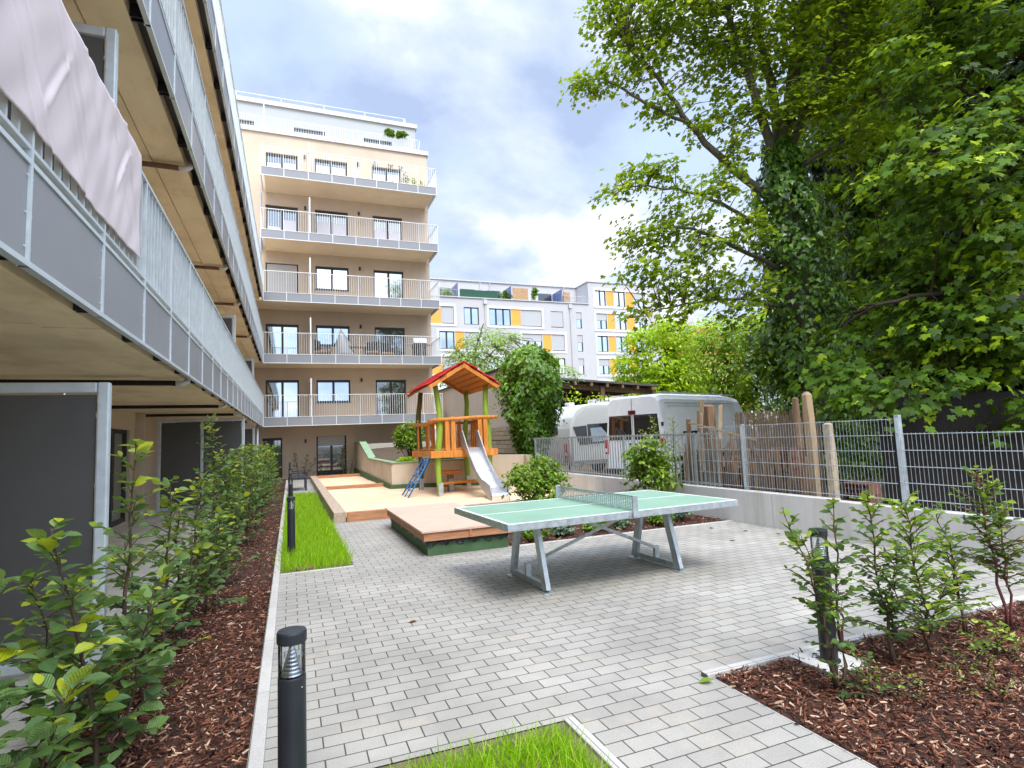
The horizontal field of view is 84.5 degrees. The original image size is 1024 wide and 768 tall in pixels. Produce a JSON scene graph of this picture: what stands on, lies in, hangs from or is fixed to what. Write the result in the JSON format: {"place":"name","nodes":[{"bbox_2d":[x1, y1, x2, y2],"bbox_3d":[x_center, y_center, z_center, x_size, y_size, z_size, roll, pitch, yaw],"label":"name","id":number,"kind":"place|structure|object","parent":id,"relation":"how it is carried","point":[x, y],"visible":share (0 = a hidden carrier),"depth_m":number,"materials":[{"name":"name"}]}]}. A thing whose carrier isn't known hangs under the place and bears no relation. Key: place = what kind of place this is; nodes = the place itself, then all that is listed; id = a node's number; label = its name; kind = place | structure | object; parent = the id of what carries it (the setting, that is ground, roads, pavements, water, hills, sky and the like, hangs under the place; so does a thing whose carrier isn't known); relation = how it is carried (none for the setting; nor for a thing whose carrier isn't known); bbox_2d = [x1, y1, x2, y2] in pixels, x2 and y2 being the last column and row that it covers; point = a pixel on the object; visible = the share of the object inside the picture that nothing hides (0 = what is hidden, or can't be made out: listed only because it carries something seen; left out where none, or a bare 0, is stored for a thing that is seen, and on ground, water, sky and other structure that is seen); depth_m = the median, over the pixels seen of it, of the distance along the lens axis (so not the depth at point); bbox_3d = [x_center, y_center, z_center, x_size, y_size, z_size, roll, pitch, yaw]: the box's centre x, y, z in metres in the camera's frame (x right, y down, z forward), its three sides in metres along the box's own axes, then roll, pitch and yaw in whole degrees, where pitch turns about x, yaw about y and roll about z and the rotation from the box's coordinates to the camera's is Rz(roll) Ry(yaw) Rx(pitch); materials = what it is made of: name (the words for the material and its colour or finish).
{"place":"outdoors","nodes":[
{"label":"outdoors","id":0,"kind":"place"},
{"bbox_2d":[0,490,249,753],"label":"terrace","id":1,"kind":"structure","parent":0,"point":[13,718],"depth_m":7.41,"materials":[{"name":"grey concrete"}]},
{"bbox_2d":[0,382,111,676],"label":"privacy screen","id":2,"kind":"object","parent":1,"relation":"on","point":[50,469],"visible":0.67,"depth_m":4.12,"materials":[{"name":"metal"}]},
{"bbox_2d":[156,418,244,512],"bbox_3d":[-8.151,2.095,14.821,2.040,2.360,0.070,0,-6,-21],"label":"privacy screen","id":3,"kind":"object","parent":1,"relation":"on","point":[180,451],"visible":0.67,"depth_m":14.72,"materials":[{"name":"metal"}]},
{"bbox_2d":[236,91,442,478],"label":"apartment building","id":4,"kind":"structure","parent":0,"point":[367,244],"depth_m":28.04,"materials":[{"name":"paint"}]},
{"bbox_2d":[262,438,281,478],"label":"balcony door","id":5,"kind":"structure","parent":4,"relation":"in","point":[277,442],"depth_m":26.71,"materials":[{"name":"black"}]},
{"bbox_2d":[265,153,297,169],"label":"balcony door","id":6,"kind":"structure","parent":4,"relation":"in","point":[289,163],"depth_m":28.14,"materials":[{"name":"black"}]},
{"bbox_2d":[266,263,297,292],"bbox_3d":[-11.233,-4.850,27.563,1.480,2.080,0.090,0,-6,-21],"label":"balcony door","id":7,"kind":"structure","parent":4,"relation":"in","point":[292,278],"depth_m":27.55,"materials":[{"name":"black"}]},
{"bbox_2d":[266,205,297,230],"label":"balcony door","id":8,"kind":"structure","parent":4,"relation":"in","point":[267,206],"depth_m":27.88,"materials":[{"name":"black"}]},
{"bbox_2d":[266,380,298,417],"bbox_3d":[-11.004,0.807,27.049,1.480,1.990,0.060,0,-6,-21],"label":"balcony door","id":9,"kind":"structure","parent":4,"relation":"in","point":[290,388],"depth_m":27.05,"materials":[{"name":"black"}]},
{"bbox_2d":[266,324,298,353],"bbox_3d":[-11.118,-1.948,27.306,1.480,1.890,0.060,0,-6,-21],"label":"balcony door","id":10,"kind":"structure","parent":4,"relation":"in","point":[274,338],"depth_m":27.31,"materials":[{"name":"black"}]},
{"bbox_2d":[314,159,346,175],"bbox_3d":[-9.273,-10.617,28.900,1.660,1.700,0.210,0,-6,-21],"label":"window","id":11,"kind":"structure","parent":4,"relation":"in","point":[316,162],"depth_m":29.00,"materials":[{"name":"black"}]},
{"bbox_2d":[316,435,346,475],"bbox_3d":[-8.828,3.511,27.589,1.400,1.930,0.090,0,-6,-21],"label":"balcony door","id":12,"kind":"structure","parent":4,"relation":"in","point":[329,449],"depth_m":27.57,"materials":[{"name":"black"}]},
{"bbox_2d":[315,210,347,235],"bbox_3d":[-9.156,-7.811,28.638,1.660,1.980,0.210,0,-6,-21],"label":"window","id":13,"kind":"structure","parent":4,"relation":"in","point":[318,219],"depth_m":28.72,"materials":[{"name":"black"}]},
{"bbox_2d":[315,266,349,291],"bbox_3d":[-9.051,-5.285,28.402,1.660,1.240,0.210,0,-6,-21],"label":"window","id":14,"kind":"structure","parent":4,"relation":"in","point":[320,283],"depth_m":28.45,"materials":[{"name":"black"}]},
{"bbox_2d":[316,325,349,345],"bbox_3d":[-8.930,-2.385,28.131,1.660,1.050,0.210,0,-6,-21],"label":"window","id":15,"kind":"structure","parent":4,"relation":"in","point":[331,330],"depth_m":28.14,"materials":[{"name":"black"}]},
{"bbox_2d":[316,380,350,402],"bbox_3d":[-8.816,0.371,27.874,1.660,1.150,0.210,0,-6,-21],"label":"window","id":16,"kind":"structure","parent":4,"relation":"in","point":[323,386],"depth_m":27.92,"materials":[{"name":"black"}]},
{"bbox_2d":[373,216,401,240],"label":"balcony door","id":17,"kind":"structure","parent":4,"relation":"in","point":[393,225],"depth_m":29.76,"materials":[{"name":"white glass"}]},
{"bbox_2d":[374,270,403,297],"bbox_3d":[-6.445,-4.872,29.459,1.540,2.080,0.060,0,-6,-21],"label":"balcony door","id":18,"kind":"structure","parent":4,"relation":"in","point":[386,274],"depth_m":29.49,"materials":[{"name":"black"}]},
{"bbox_2d":[375,327,404,355],"bbox_3d":[-6.325,-1.972,29.188,1.540,1.890,0.060,0,-6,-21],"label":"balcony door","id":19,"kind":"structure","parent":4,"relation":"in","point":[378,331],"depth_m":29.28,"materials":[{"name":"black"}]},
{"bbox_2d":[376,380,405,414],"bbox_3d":[-6.210,0.783,28.931,1.540,1.990,0.060,0,-6,-21],"label":"balcony door","id":20,"kind":"structure","parent":4,"relation":"in","point":[388,387],"depth_m":28.94,"materials":[{"name":"black"}]},
{"bbox_2d":[280,499,608,767],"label":"lawn ground","id":21,"kind":"structure","parent":0,"point":[402,764],"depth_m":2.81,"materials":[{"name":"green plant"}]},
{"bbox_2d":[287,496,294,556],"bbox_3d":[-3.120,2.014,7.971,0.132,0.833,0.132,0,-6,-21],"label":"bollard light","id":22,"kind":"object","parent":21,"relation":"on","point":[290,526],"visible":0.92,"depth_m":7.93,"materials":[{"name":"black metal"}]},
{"bbox_2d":[272,491,354,572],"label":"lawn grass","id":23,"kind":"structure","parent":21,"relation":"on","point":[323,529],"depth_m":8.67,"materials":[{"name":"green plant"}]},
{"bbox_2d":[388,707,612,767],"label":"lawn grass","id":24,"kind":"structure","parent":21,"relation":"on","point":[578,754],"depth_m":2.68,"materials":[{"name":"green plant"}]},
{"bbox_2d":[37,428,886,767],"bbox_3d":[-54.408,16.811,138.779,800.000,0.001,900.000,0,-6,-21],"label":"ground","id":25,"kind":"structure","parent":0,"point":[577,468],"depth_m":14.90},
{"bbox_2d":[0,0,262,537],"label":"apartment building","id":26,"kind":"structure","parent":25,"relation":"on","point":[87,294],"depth_m":6.20,"materials":[{"name":"beige metal"}]},
{"bbox_2d":[7,21,118,200],"bbox_3d":[-4.143,-1.749,4.128,2.080,2.270,0.070,0,-6,-21],"label":"window","id":27,"kind":"structure","parent":26,"relation":"on","point":[97,40],"depth_m":4.53,"materials":[{"name":"metal"}]},
{"bbox_2d":[0,0,141,258],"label":"privacy cloth","id":28,"kind":"object","parent":26,"relation":"attached to","point":[53,89],"visible":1,"depth_m":3.08,"materials":[{"name":"white fabric"}]},
{"bbox_2d":[109,429,126,527],"bbox_3d":[-8.362,1.956,11.731,0.070,2.040,2.200,0,-6,-21],"label":"glazed door","id":29,"kind":"structure","parent":26,"relation":"in","point":[118,437],"depth_m":12.19,"materials":[{"name":"black"}]},
{"bbox_2d":[37,481,285,767],"bbox_3d":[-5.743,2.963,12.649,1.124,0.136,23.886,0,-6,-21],"label":"bark mulch","id":30,"kind":"object","parent":25,"relation":"on","point":[217,696],"visible":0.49,"depth_m":3.78,"materials":[{"name":"brown wood"}]},
{"bbox_2d":[0,568,122,767],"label":"hornbeam shrub","id":31,"kind":"object","parent":30,"relation":"on","point":[39,726],"visible":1,"depth_m":2.11,"materials":[{"name":"green plant"}]},
{"bbox_2d":[0,518,183,767],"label":"hornbeam shrub","id":32,"kind":"object","parent":30,"relation":"on","point":[112,706],"visible":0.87,"depth_m":2.74,"materials":[{"name":"green plant"}]},
{"bbox_2d":[29,439,209,729],"bbox_3d":[-2.432,1.165,3.475,0.693,1.651,0.854,-4,-6,17],"label":"hornbeam shrub","id":33,"kind":"object","parent":30,"relation":"on","point":[164,570],"visible":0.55,"depth_m":3.56,"materials":[{"name":"green plant"}]},
{"bbox_2d":[105,476,225,658],"bbox_3d":[-2.702,1.406,4.408,0.673,1.369,0.860,-5,-6,23],"label":"hornbeam shrub","id":34,"kind":"object","parent":30,"relation":"on","point":[184,555],"visible":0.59,"depth_m":4.39,"materials":[{"name":"green plant"}]},
{"bbox_2d":[138,468,248,620],"bbox_3d":[-3.049,1.500,5.362,0.848,1.387,0.759,2,-7,-40],"label":"hornbeam shrub","id":35,"kind":"object","parent":30,"relation":"on","point":[213,575],"visible":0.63,"depth_m":5.36,"materials":[{"name":"green plant"}]},
{"bbox_2d":[158,472,260,588],"bbox_3d":[-3.426,1.653,6.424,0.880,1.312,0.704,-3,-5,4],"label":"hornbeam shrub","id":36,"kind":"object","parent":30,"relation":"on","point":[229,518],"visible":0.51,"depth_m":6.39,"materials":[{"name":"green plant"}]},
{"bbox_2d":[180,412,249,561],"bbox_3d":[-4.004,1.413,7.581,0.827,2.052,0.906,-2,-5,0],"label":"hornbeam shrub","id":37,"kind":"object","parent":30,"relation":"on","point":[228,474],"visible":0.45,"depth_m":7.54,"materials":[{"name":"green plant"}]},
{"bbox_2d":[191,446,267,545],"bbox_3d":[-4.355,1.784,8.889,0.807,1.586,0.964,-4,-6,16],"label":"hornbeam shrub","id":38,"kind":"object","parent":30,"relation":"on","point":[253,472],"visible":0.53,"depth_m":8.94,"materials":[{"name":"green plant"}]},
{"bbox_2d":[217,444,278,529],"bbox_3d":[-5.016,1.939,10.535,0.943,1.638,1.206,-4,-6,16],"label":"hornbeam shrub","id":39,"kind":"object","parent":30,"relation":"on","point":[255,503],"visible":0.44,"depth_m":10.54,"materials":[{"name":"green plant"}]},
{"bbox_2d":[228,444,283,519],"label":"hornbeam shrub","id":40,"kind":"object","parent":30,"relation":"on","point":[264,476],"visible":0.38,"depth_m":12.57,"materials":[{"name":"green plant"}]},
{"bbox_2d":[232,441,283,505],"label":"hornbeam shrub","id":41,"kind":"object","parent":30,"relation":"on","point":[266,480],"visible":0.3,"depth_m":15.01,"materials":[{"name":"green plant"}]},
{"bbox_2d":[354,441,479,488],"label":"planter wall","id":42,"kind":"structure","parent":25,"relation":"on","point":[388,474],"depth_m":17.86,"materials":[{"name":"concrete"}]},
{"bbox_2d":[371,446,463,461],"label":"soil","id":43,"kind":"structure","parent":42,"relation":"in","point":[387,453],"depth_m":24.13,"materials":[{"name":"brown soil"}]},
{"bbox_2d":[392,421,425,457],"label":"shrub","id":44,"kind":"object","parent":43,"relation":"on","point":[406,439],"visible":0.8,"depth_m":19.63,"materials":[{"name":"green plant"}]},
{"bbox_2d":[310,473,595,522],"bbox_3d":[-3.366,3.395,18.984,6.020,0.250,14.700,0,-6,-21],"label":"sandbox","id":45,"kind":"object","parent":25,"relation":"on","point":[337,512],"visible":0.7,"depth_m":12.61,"materials":[{"name":"brown wood"}]},
{"bbox_2d":[319,476,387,492],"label":"sand","id":46,"kind":"structure","parent":45,"relation":"in","point":[340,481],"depth_m":21.09,"materials":[{"name":"beige sand"}]},
{"bbox_2d":[331,485,586,516],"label":"sand","id":47,"kind":"structure","parent":45,"relation":"in","point":[375,499],"depth_m":14.65,"materials":[{"name":"beige sand"}]},
{"bbox_2d":[402,361,509,500],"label":"play tower","id":48,"kind":"structure","parent":47,"relation":"on","point":[465,377],"depth_m":15.56,"materials":[{"name":"paint"}]},
{"bbox_2d":[439,363,534,457],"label":"garden wall","id":49,"kind":"structure","parent":25,"relation":"on","point":[453,402],"depth_m":22.04,"materials":[{"name":"stone"}]},
{"bbox_2d":[434,323,583,389],"bbox_3d":[-0.277,0.485,32.561,8.931,8.221,3.378,-2,-5,-8],"label":"birch tree","id":50,"kind":"object","parent":25,"relation":"on","point":[509,339],"visible":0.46,"depth_m":32.41,"materials":[{"name":"green plant"}]},
{"bbox_2d":[492,454,531,482],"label":"retaining wall","id":51,"kind":"structure","parent":25,"relation":"on","point":[501,464],"depth_m":17.87,"materials":[{"name":"concrete"}]},
{"bbox_2d":[490,342,586,457],"bbox_3d":[0.916,0.516,18.842,3.307,3.903,2.503,-5,-6,22],"label":"ivy bush","id":52,"kind":"object","parent":51,"relation":"on","point":[537,409],"visible":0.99,"depth_m":18.24,"materials":[{"name":"green plant"}]},
{"bbox_2d":[539,402,608,470],"bbox_3d":[3.883,2.099,22.167,5.600,2.720,2.426,1,-6,-28],"label":"caravan","id":53,"kind":"object","parent":25,"relation":"on","point":[584,420],"visible":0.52,"depth_m":20.31,"materials":[{"name":"white metal"}]},
{"bbox_2d":[508,378,658,458],"bbox_3d":[3.057,2.212,32.052,7.300,4.400,8.400,0,-6,-21],"label":"carport","id":54,"kind":"object","parent":25,"relation":"on","point":[603,388],"visible":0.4,"depth_m":29.25,"materials":[{"name":"brown wood"}]},
{"bbox_2d":[508,513,725,545],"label":"bark mulch","id":55,"kind":"object","parent":25,"relation":"on","point":[629,528],"visible":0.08,"depth_m":9.13,"materials":[{"name":"brown wood"}]},
{"bbox_2d":[501,453,573,501],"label":"shrub","id":56,"kind":"object","parent":55,"relation":"on","point":[542,481],"visible":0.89,"depth_m":11.51,"materials":[{"name":"green plant"}]},
{"bbox_2d":[619,434,683,492],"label":"shrub","id":57,"kind":"object","parent":55,"relation":"on","point":[653,463],"visible":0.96,"depth_m":10.68,"materials":[{"name":"green plant"}]},
{"bbox_2d":[246,480,1023,767],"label":"kerb","id":58,"kind":"structure","parent":25,"relation":"on","point":[256,754],"depth_m":3.66,"materials":[{"name":"concrete"}]},
{"bbox_2d":[607,318,726,395],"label":"lime tree","id":59,"kind":"object","parent":25,"relation":"on","point":[669,373],"visible":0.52,"depth_m":38.40,"materials":[{"name":"green plant"}]},
{"bbox_2d":[604,391,759,483],"bbox_3d":[5.463,1.648,17.147,6.054,2.615,1.983,2,-7,-41],"label":"van","id":60,"kind":"object","parent":25,"relation":"on","point":[628,415],"visible":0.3,"depth_m":15.43,"materials":[{"name":"white metal"}]},
{"bbox_2d":[642,307,772,393],"bbox_3d":[12.656,-0.241,33.919,9.392,8.850,3.906,-4,-5,12],"label":"lime tree","id":61,"kind":"object","parent":25,"relation":"on","point":[673,328],"visible":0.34,"depth_m":33.98,"materials":[{"name":"green plant"}]},
{"bbox_2d":[703,405,720,486],"bbox_3d":[3.949,1.421,11.163,0.210,2.020,0.209,0,-6,-21],"label":"wooden post","id":62,"kind":"object","parent":25,"relation":"on","point":[709,419],"visible":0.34,"depth_m":11.14,"materials":[{"name":"brown wood"}]},
{"bbox_2d":[680,320,779,429],"bbox_3d":[10.371,0.195,25.725,5.288,6.631,3.279,-3,-5,11],"label":"lime tree","id":63,"kind":"object","parent":25,"relation":"on","point":[750,393],"visible":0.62,"depth_m":25.47,"materials":[{"name":"green plant"}]},
{"bbox_2d":[684,432,808,494],"bbox_3d":[4.006,1.569,9.874,0.199,1.489,2.864,0,-6,-21],"label":"stick bundle","id":64,"kind":"object","parent":25,"relation":"on","point":[728,471],"visible":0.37,"depth_m":9.65,"materials":[{"name":"brown wood"}]},
{"bbox_2d":[557,0,942,489],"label":"maple tree","id":65,"kind":"object","parent":25,"relation":"on","point":[788,202],"visible":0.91,"depth_m":13.20,"materials":[{"name":"green plant"}]},
{"bbox_2d":[732,408,792,490],"bbox_3d":[4.832,1.419,10.677,0.074,1.860,1.458,0,-6,-27],"label":"reed mat","id":66,"kind":"object","parent":25,"relation":"on","point":[752,419],"visible":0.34,"depth_m":10.98,"materials":[{"name":"brown wicker"}]},
{"bbox_2d":[530,472,1023,569],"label":"retaining wall","id":67,"kind":"structure","parent":25,"relation":"on","point":[759,508],"depth_m":8.02,"materials":[{"name":"concrete"}]},
{"bbox_2d":[533,432,721,486],"bbox_3d":[2.165,1.724,13.562,0.072,0.970,8.100,0,-6,-21],"label":"bar fence","id":68,"kind":"object","parent":67,"relation":"on","point":[696,481],"visible":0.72,"depth_m":12.72,"materials":[{"name":"grey metal"}]},
{"bbox_2d":[697,415,1023,517],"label":"fence","id":69,"kind":"object","parent":67,"relation":"on","point":[902,463],"visible":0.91,"depth_m":7.29,"materials":[{"name":"grey metal"}]},
{"bbox_2d":[770,447,809,493],"bbox_3d":[4.567,1.637,9.234,0.284,1.180,0.477,0,-6,-21],"label":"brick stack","id":70,"kind":"object","parent":25,"relation":"on","point":[794,461],"visible":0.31,"depth_m":9.13,"materials":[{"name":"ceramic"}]},
{"bbox_2d":[755,408,826,496],"bbox_3d":[4.771,1.351,9.697,0.052,1.820,1.277,0,-6,-26],"label":"reed mat","id":71,"kind":"object","parent":25,"relation":"on","point":[779,422],"visible":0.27,"depth_m":9.86,"materials":[{"name":"brown wicker"}]},
{"bbox_2d":[748,245,847,464],"bbox_3d":[12.840,-1.465,22.385,6.030,10.669,5.563,-7,-7,42],"label":"broadleaf tree","id":72,"kind":"object","parent":25,"relation":"on","point":[762,327],"depth_m":23.34,"materials":[{"name":"green plant"}]},
{"bbox_2d":[792,397,804,468],"bbox_3d":[4.712,1.218,9.219,0.099,2.000,0.095,0,-6,-21],"label":"wooden post","id":73,"kind":"object","parent":25,"relation":"on","point":[796,411],"visible":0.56,"depth_m":9.24,"materials":[{"name":"brown wood"}]},
{"bbox_2d":[801,392,821,496],"bbox_3d":[4.583,1.140,8.604,0.135,2.050,0.122,0,-6,-21],"label":"wooden post","id":74,"kind":"object","parent":25,"relation":"on","point":[808,409],"visible":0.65,"depth_m":8.59,"materials":[{"name":"brown wood"}]},
{"bbox_2d":[822,423,839,497],"bbox_3d":[4.605,1.338,8.094,0.118,1.560,0.116,0,-6,-21],"label":"wooden post","id":75,"kind":"object","parent":25,"relation":"on","point":[834,461],"visible":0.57,"depth_m":8.09,"materials":[{"name":"beige wood"}]},
{"bbox_2d":[725,0,988,477],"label":"maple tree","id":76,"kind":"object","parent":25,"relation":"on","point":[854,231],"visible":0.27,"depth_m":15.18,"materials":[{"name":"green plant"}]},
{"bbox_2d":[776,0,949,465],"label":"broadleaf tree","id":77,"kind":"object","parent":25,"relation":"on","point":[817,174],"visible":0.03,"depth_m":18.93,"materials":[{"name":"green plant"}]},
{"bbox_2d":[715,600,1023,767],"bbox_3d":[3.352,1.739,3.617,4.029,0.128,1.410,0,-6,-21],"label":"bark mulch","id":78,"kind":"object","parent":25,"relation":"on","point":[901,718],"visible":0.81,"depth_m":3.13,"materials":[{"name":"brown wood"}]},
{"bbox_2d":[779,498,870,690],"bbox_3d":[1.907,1.238,3.349,0.552,1.085,0.480,0,-6,-21],"label":"sapling","id":79,"kind":"object","parent":78,"relation":"on","point":[825,602],"visible":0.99,"depth_m":3.36,"materials":[{"name":"green plant"}]},
{"bbox_2d":[789,648,867,678],"bbox_3d":[2.049,1.846,3.643,0.340,0.135,0.315,0,-6,-21],"label":"concrete footing","id":80,"kind":"object","parent":78,"relation":"on","point":[806,655],"visible":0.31,"depth_m":3.62,"materials":[{"name":"grey concrete"}]},
{"bbox_2d":[808,528,840,662],"bbox_3d":[2.026,1.362,3.668,0.132,0.833,0.132,0,-6,-21],"label":"bollard light","id":81,"kind":"object","parent":80,"relation":"on","point":[823,532],"visible":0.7,"depth_m":3.64,"materials":[{"name":"black metal"}]},
{"bbox_2d":[814,650,896,699],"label":"weed","id":82,"kind":"object","parent":78,"relation":"on","point":[858,686],"visible":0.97,"depth_m":3.21,"materials":[{"name":"green plant"}]},
{"bbox_2d":[840,490,946,664],"bbox_3d":[2.420,1.238,3.689,0.564,1.104,0.559,-5,-6,23],"label":"sapling","id":83,"kind":"object","parent":78,"relation":"on","point":[885,608],"visible":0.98,"depth_m":3.65,"materials":[{"name":"green plant"}]},
{"bbox_2d":[871,670,927,701],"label":"weed","id":84,"kind":"object","parent":78,"relation":"on","point":[913,680],"visible":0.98,"depth_m":3.17,"materials":[{"name":"green plant"}]},
{"bbox_2d":[849,491,1004,651],"bbox_3d":[2.808,1.259,3.837,0.810,1.060,0.782,-7,-7,43],"label":"sapling","id":85,"kind":"object","parent":78,"relation":"on","point":[910,540],"visible":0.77,"depth_m":3.77,"materials":[{"name":"green plant"}]},
{"bbox_2d":[917,501,991,635],"bbox_3d":[3.192,1.322,4.068,0.416,0.942,0.519,-6,-6,32],"label":"sapling","id":86,"kind":"object","parent":78,"relation":"on","point":[952,562],"visible":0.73,"depth_m":4.04,"materials":[{"name":"green plant"}]},
{"bbox_2d":[934,641,995,672],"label":"weed","id":87,"kind":"object","parent":78,"relation":"on","point":[981,652],"visible":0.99,"depth_m":3.47,"materials":[{"name":"green plant"}]},
{"bbox_2d":[948,465,1023,628],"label":"sapling","id":88,"kind":"object","parent":78,"relation":"on","point":[999,521],"visible":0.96,"depth_m":4.14,"materials":[{"name":"green plant"}]},
{"bbox_2d":[956,617,1023,654],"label":"weed","id":89,"kind":"object","parent":78,"relation":"on","point":[1010,636],"visible":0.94,"depth_m":3.70,"materials":[{"name":"green plant"}]},
{"bbox_2d":[759,0,1023,449],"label":"maple tree","id":90,"kind":"object","parent":25,"relation":"on","point":[992,268],"visible":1,"depth_m":8.88,"materials":[{"name":"green plant"}]},
{"bbox_2d":[874,2,1023,391],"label":"broadleaf tree","id":91,"kind":"object","parent":25,"relation":"on","point":[970,102],"visible":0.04,"depth_m":16.31,"materials":[{"name":"green plant"}]},
{"bbox_2d":[876,389,1023,517],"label":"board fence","id":92,"kind":"object","parent":25,"relation":"on","point":[959,424],"visible":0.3,"depth_m":8.75,"materials":[{"name":"grey metal"}]},
{"bbox_2d":[954,0,1023,331],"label":"broadleaf tree","id":93,"kind":"object","parent":25,"relation":"on","point":[1018,68],"visible":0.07,"depth_m":15.69,"materials":[{"name":"green plant"}]},
{"bbox_2d":[221,0,810,427],"label":"sky","id":94,"kind":"structure","parent":0,"point":[518,172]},
{"bbox_2d":[430,278,662,440],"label":"apartment building","id":95,"kind":"structure","parent":0,"point":[580,331],"depth_m":66.81,"materials":[{"name":"paint"}]},
{"bbox_2d":[489,308,510,325],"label":"window","id":96,"kind":"structure","parent":95,"relation":"in","point":[501,317],"depth_m":64.17,"materials":[{"name":"black"}]},
{"bbox_2d":[521,310,541,326],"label":"window","id":97,"kind":"structure","parent":95,"relation":"in","point":[531,318],"depth_m":65.49,"materials":[{"name":"white"}]},
{"bbox_2d":[264,479,1023,767],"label":"yard paving","id":98,"kind":"structure","parent":0,"point":[613,647],"depth_m":4.27,"materials":[{"name":"grey concrete"}]},
{"bbox_2d":[276,625,306,767],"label":"bollard light","id":99,"kind":"object","parent":98,"relation":"on","point":[292,733],"visible":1,"depth_m":2.16,"materials":[{"name":"black metal"}]},
{"bbox_2d":[385,502,511,555],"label":"timber deck","id":100,"kind":"structure","parent":98,"relation":"on","point":[435,529],"depth_m":7.92,"materials":[{"name":"brown wood"}]},
{"bbox_2d":[454,485,737,594],"bbox_3d":[0.914,1.647,6.311,2.740,0.920,1.644,0,-6,-24],"label":"table tennis","id":101,"kind":"object","parent":98,"relation":"on","point":[517,518],"visible":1,"depth_m":6.02,"materials":[{"name":"green metal"}]},
{"bbox_2d":[842,481,881,502],"bbox_3d":[5.094,1.778,8.231,0.277,0.670,0.476,0,-6,-21],"label":"brick stack","id":102,"kind":"object","parent":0,"point":[858,488],"visible":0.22,"depth_m":8.15,"materials":[{"name":"brick"}]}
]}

